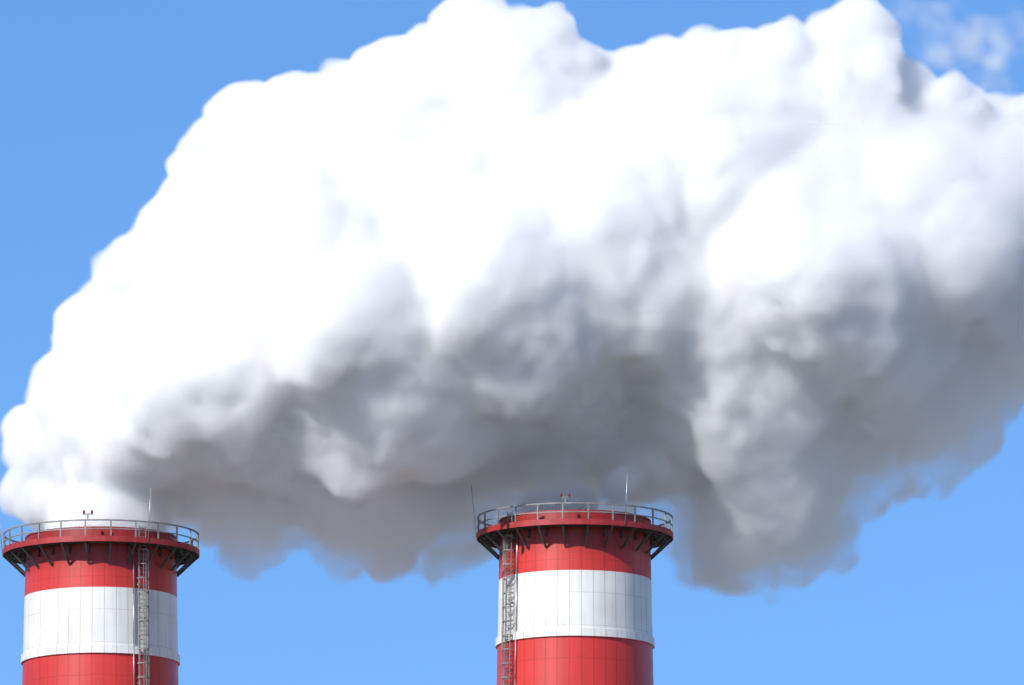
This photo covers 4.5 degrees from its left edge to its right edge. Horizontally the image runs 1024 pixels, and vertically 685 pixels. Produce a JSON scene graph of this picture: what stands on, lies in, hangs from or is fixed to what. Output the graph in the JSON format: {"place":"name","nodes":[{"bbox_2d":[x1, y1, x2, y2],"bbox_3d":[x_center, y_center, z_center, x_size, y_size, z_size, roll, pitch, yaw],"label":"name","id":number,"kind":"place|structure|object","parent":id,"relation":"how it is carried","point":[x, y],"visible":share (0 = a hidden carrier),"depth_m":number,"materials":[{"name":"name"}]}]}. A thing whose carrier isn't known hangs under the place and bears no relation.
{"place":"outdoors","nodes":[
{"label":"outdoors","id":0,"kind":"place"},
{"bbox_2d":[0,0,1023,684],"label":"sky","id":1,"kind":"structure","parent":0,"point":[308,278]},
{"label":"ground","id":2,"kind":"structure","parent":0,"visible":0},
{"bbox_2d":[21,526,179,684],"bbox_3d":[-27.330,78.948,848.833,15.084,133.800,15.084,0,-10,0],"label":"chimney","id":3,"kind":"object","parent":2,"relation":"on","point":[78,620],"visible":0.93,"depth_m":854.89,"materials":[{"name":"paint"}]},
{"bbox_2d":[0,488,199,576],"bbox_3d":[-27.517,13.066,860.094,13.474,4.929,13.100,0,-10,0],"label":"platform","id":4,"kind":"structure","parent":3,"relation":"on","point":[17,552],"depth_m":855.35,"materials":[{"name":"paint"}]},
{"bbox_2d":[133,525,149,684],"bbox_3d":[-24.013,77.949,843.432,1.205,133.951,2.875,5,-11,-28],"label":"ladder","id":5,"kind":"object","parent":3,"relation":"attached to","point":[143,620],"visible":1,"depth_m":854.49,"materials":[{"name":"metal"}]},
{"bbox_2d":[495,509,654,684],"bbox_3d":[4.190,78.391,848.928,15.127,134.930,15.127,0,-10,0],"label":"chimney","id":6,"kind":"object","parent":2,"relation":"on","point":[584,615],"visible":0.99,"depth_m":854.95,"materials":[{"name":"paint"}]},
{"bbox_2d":[501,511,517,684],"bbox_3d":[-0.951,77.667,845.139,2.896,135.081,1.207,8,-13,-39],"label":"ladder","id":7,"kind":"object","parent":6,"relation":"attached to","point":[504,636],"visible":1,"depth_m":856.03,"materials":[{"name":"metal"}]},
{"bbox_2d":[471,471,672,559],"bbox_3d":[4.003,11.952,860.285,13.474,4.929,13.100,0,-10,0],"label":"platform","id":8,"kind":"structure","parent":6,"relation":"on","point":[488,537],"depth_m":855.53,"materials":[{"name":"paint"}]}
]}

